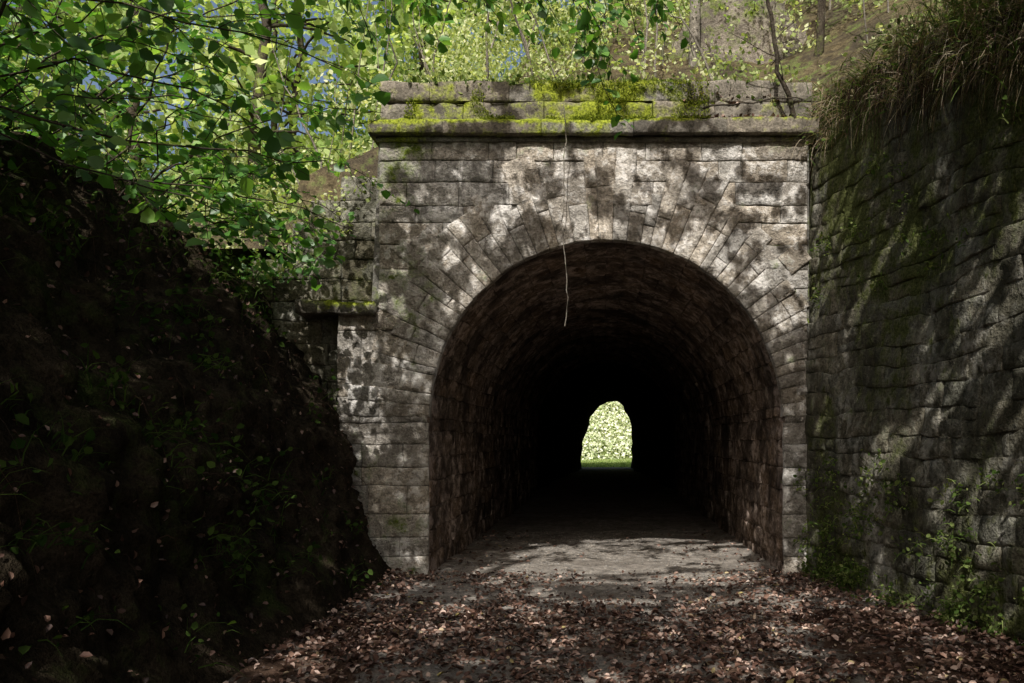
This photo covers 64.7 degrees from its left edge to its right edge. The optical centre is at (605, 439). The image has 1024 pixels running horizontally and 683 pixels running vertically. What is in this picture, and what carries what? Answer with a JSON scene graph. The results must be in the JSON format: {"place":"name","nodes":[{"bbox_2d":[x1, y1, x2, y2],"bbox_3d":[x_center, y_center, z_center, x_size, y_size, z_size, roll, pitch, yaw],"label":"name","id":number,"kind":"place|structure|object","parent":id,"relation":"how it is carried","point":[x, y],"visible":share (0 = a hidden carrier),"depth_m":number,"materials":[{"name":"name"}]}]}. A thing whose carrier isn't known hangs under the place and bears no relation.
{"place":"outdoors","nodes":[
{"label":"outdoors","id":0,"kind":"place"},
{"bbox_2d":[0,0,607,176],"label":"sky","id":1,"kind":"structure","parent":0,"point":[307,37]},
{"bbox_2d":[163,135,631,459],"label":"slope","id":2,"kind":"structure","parent":0,"point":[603,452],"depth_m":66.17,"materials":[{"name":"green plant"}]},
{"bbox_2d":[154,0,1014,321],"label":"hillside","id":3,"kind":"structure","parent":0,"point":[842,32],"depth_m":11.62,"materials":[{"name":"green plant"}]},
{"bbox_2d":[0,0,176,121],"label":"deciduous tree","id":4,"kind":"object","parent":3,"relation":"on","point":[89,27],"visible":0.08,"depth_m":18.10,"materials":[{"name":"green plant"}]},
{"bbox_2d":[0,0,206,153],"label":"deciduous tree","id":5,"kind":"object","parent":3,"relation":"on","point":[86,66],"visible":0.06,"depth_m":22.64,"materials":[{"name":"green plant"}]},
{"bbox_2d":[1,0,258,198],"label":"deciduous tree","id":6,"kind":"object","parent":3,"relation":"on","point":[154,109],"visible":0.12,"depth_m":14.84,"materials":[{"name":"green plant"}]},
{"bbox_2d":[77,147,317,297],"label":"bank shrubs","id":7,"kind":"object","parent":3,"relation":"on","point":[272,272],"visible":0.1,"depth_m":9.33,"materials":[{"name":"green plant"}]},
{"bbox_2d":[101,0,372,205],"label":"deciduous tree","id":8,"kind":"object","parent":3,"relation":"on","point":[277,31],"visible":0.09,"depth_m":23.31,"materials":[{"name":"green plant"}]},
{"bbox_2d":[64,0,410,232],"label":"deciduous tree","id":9,"kind":"object","parent":3,"relation":"on","point":[261,58],"visible":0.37,"depth_m":13.08,"materials":[{"name":"green plant"}]},
{"bbox_2d":[177,0,406,208],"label":"deciduous tree","id":10,"kind":"object","parent":3,"relation":"on","point":[328,19],"visible":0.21,"depth_m":17.84,"materials":[{"name":"green plant"}]},
{"bbox_2d":[269,0,482,165],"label":"deciduous tree","id":11,"kind":"object","parent":3,"relation":"on","point":[313,69],"visible":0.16,"depth_m":16.07,"materials":[{"name":"green plant"}]},
{"bbox_2d":[279,0,514,171],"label":"deciduous tree","id":12,"kind":"object","parent":3,"relation":"on","point":[410,60],"visible":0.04,"depth_m":26.87,"materials":[{"name":"green plant"}]},
{"bbox_2d":[318,0,476,118],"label":"deciduous tree","id":13,"kind":"object","parent":3,"relation":"on","point":[407,54],"visible":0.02,"depth_m":22.93,"materials":[{"name":"green plant"}]},
{"bbox_2d":[0,0,888,235],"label":"sapling stems","id":14,"kind":"object","parent":3,"relation":"on","point":[525,44],"visible":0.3,"depth_m":12.01,"materials":[{"name":"brown plant"}]},
{"bbox_2d":[338,0,606,86],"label":"deciduous tree","id":15,"kind":"object","parent":3,"relation":"on","point":[385,26],"visible":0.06,"depth_m":19.82,"materials":[{"name":"green plant"}]},
{"bbox_2d":[372,0,579,54],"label":"deciduous tree","id":16,"kind":"object","parent":3,"relation":"on","point":[518,3],"visible":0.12,"depth_m":16.84,"materials":[{"name":"green plant"}]},
{"bbox_2d":[79,0,912,288],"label":"hillside shrubs","id":17,"kind":"object","parent":3,"relation":"on","point":[477,54],"visible":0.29,"depth_m":11.98,"materials":[{"name":"green plant"}]},
{"bbox_2d":[537,0,625,40],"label":"deciduous tree","id":18,"kind":"object","parent":3,"relation":"on","point":[567,15],"visible":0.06,"depth_m":20.90,"materials":[{"name":"green plant"}]},
{"bbox_2d":[688,0,700,66],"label":"pale trunk tree","id":19,"kind":"object","parent":3,"relation":"on","point":[694,21],"visible":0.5,"depth_m":11.96,"materials":[{"name":"grey plant"}]},
{"bbox_2d":[668,0,820,116],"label":"rock outcrop","id":20,"kind":"object","parent":3,"relation":"on","point":[713,18],"visible":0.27,"depth_m":12.17,"materials":[{"name":"grey stone"}]},
{"bbox_2d":[673,0,817,70],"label":"outcrop ivy","id":21,"kind":"object","parent":3,"relation":"on","point":[745,4],"visible":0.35,"depth_m":11.68,"materials":[{"name":"green plant"}]},
{"bbox_2d":[812,0,825,117],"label":"dark trunk tree","id":22,"kind":"object","parent":3,"relation":"on","point":[820,34],"visible":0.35,"depth_m":11.28,"materials":[{"name":"brown plant"}]},
{"bbox_2d":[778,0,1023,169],"bbox_3d":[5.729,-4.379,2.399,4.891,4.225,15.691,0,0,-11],"label":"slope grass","id":23,"kind":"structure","parent":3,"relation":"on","point":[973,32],"depth_m":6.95,"materials":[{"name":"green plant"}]},
{"bbox_2d":[228,467,1023,682],"bbox_3d":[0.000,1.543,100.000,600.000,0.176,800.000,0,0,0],"label":"ground","id":24,"kind":"structure","parent":0,"point":[624,502],"depth_m":8.37,"materials":[{"name":"brown soil"}]},
{"bbox_2d":[0,131,391,682],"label":"earth bank","id":25,"kind":"structure","parent":24,"relation":"on","point":[39,361],"depth_m":5.52,"materials":[{"name":"soil"}]},
{"bbox_2d":[0,180,373,599],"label":"bank roots","id":26,"kind":"object","parent":25,"relation":"on","point":[184,404],"visible":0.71,"depth_m":6.16,"materials":[{"name":"brown wood"}]},
{"bbox_2d":[0,81,381,677],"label":"bank plants","id":27,"kind":"object","parent":25,"relation":"on","point":[41,538],"visible":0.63,"depth_m":5.85,"materials":[{"name":"green plant"}]},
{"bbox_2d":[0,0,419,290],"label":"hazel bush","id":28,"kind":"object","parent":25,"relation":"on","point":[57,92],"visible":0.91,"depth_m":6.76,"materials":[{"name":"green plant"}]},
{"bbox_2d":[306,0,693,139],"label":"beech tree","id":29,"kind":"object","parent":25,"relation":"on","point":[432,15],"visible":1,"depth_m":6.89,"materials":[{"name":"green plant"}]},
{"bbox_2d":[0,125,1023,682],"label":"leaf litter","id":30,"kind":"object","parent":24,"relation":"on","point":[764,641],"visible":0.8,"depth_m":6.30,"materials":[{"name":"brown plant"}]},
{"bbox_2d":[251,79,818,575],"bbox_3d":[0.002,-2.439,27.579,15.956,8.643,36.905,0,0,0],"label":"tunnel portal","id":31,"kind":"object","parent":24,"relation":"on","point":[477,381],"visible":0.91,"depth_m":9.30,"materials":[{"name":"stone"}]},
{"bbox_2d":[402,77,711,121],"bbox_3d":[-0.589,-3.938,9.377,3.650,0.580,0.565,0,0,0],"label":"parapet moss","id":32,"kind":"object","parent":31,"relation":"on","point":[576,117],"visible":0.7,"depth_m":9.28,"materials":[{"name":"green plant"}]},
{"bbox_2d":[561,105,568,325],"bbox_3d":[-0.468,-2.550,9.110,0.060,2.502,0.099,0,0,-19],"label":"hanging vine","id":33,"kind":"object","parent":31,"relation":"hanging from","point":[562,216],"visible":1,"depth_m":9.10,"materials":[{"name":"brown plant"}]},
{"bbox_2d":[395,65,809,104],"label":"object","id":34,"kind":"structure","parent":31,"relation":"on","point":[517,78],"depth_m":9.30,"materials":[{"name":"green plant"}]},
{"bbox_2d":[683,91,803,118],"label":"parapet dead leaves","id":35,"kind":"object","parent":31,"relation":"on","point":[740,115],"visible":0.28,"depth_m":9.21,"materials":[{"name":"brown plant"}]},
{"bbox_2d":[703,0,818,117],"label":"dead branch","id":36,"kind":"object","parent":31,"relation":"on","point":[782,80],"visible":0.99,"depth_m":9.05,"materials":[{"name":"brown wood"}]},
{"bbox_2d":[806,9,1023,639],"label":"wall mortar","id":37,"kind":"object","parent":31,"relation":"attached to","point":[997,334],"depth_m":7.21,"materials":[{"name":"stone"}]},
{"bbox_2d":[581,401,631,460],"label":"foliage","id":38,"kind":"object","parent":24,"relation":"on","point":[613,415],"visible":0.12,"depth_m":63.70,"materials":[{"name":"green plant"}]},
{"bbox_2d":[581,458,631,467],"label":"grass","id":39,"kind":"structure","parent":24,"relation":"on","point":[613,462],"depth_m":51.66,"materials":[{"name":"green plant"}]},
{"bbox_2d":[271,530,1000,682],"bbox_3d":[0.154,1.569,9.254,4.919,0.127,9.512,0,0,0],"label":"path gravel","id":40,"kind":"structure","parent":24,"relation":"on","point":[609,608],"depth_m":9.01,"materials":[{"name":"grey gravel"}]},
{"bbox_2d":[792,44,1023,650],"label":"wall weeds","id":41,"kind":"object","parent":24,"relation":"on","point":[957,606],"depth_m":7.39,"materials":[{"name":"green plant"}]},
{"bbox_2d":[804,3,1023,642],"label":"wall stones","id":42,"kind":"object","parent":24,"relation":"on","point":[939,184],"depth_m":7.10,"materials":[{"name":"grey stone"}]},
{"bbox_2d":[784,0,1023,177],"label":"slope","id":43,"kind":"structure","parent":0,"point":[942,33],"depth_m":7.17,"materials":[{"name":"brown plant"}]},
{"bbox_2d":[814,0,1014,112],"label":"slope shrubs","id":44,"kind":"object","parent":43,"relation":"on","point":[893,5],"visible":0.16,"depth_m":9.04,"materials":[{"name":"green plant"}]},
{"bbox_2d":[830,7,1023,167],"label":"hanging roots","id":45,"kind":"object","parent":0,"point":[902,78],"visible":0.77,"depth_m":7.01,"materials":[{"name":"brown plant"}]}
]}

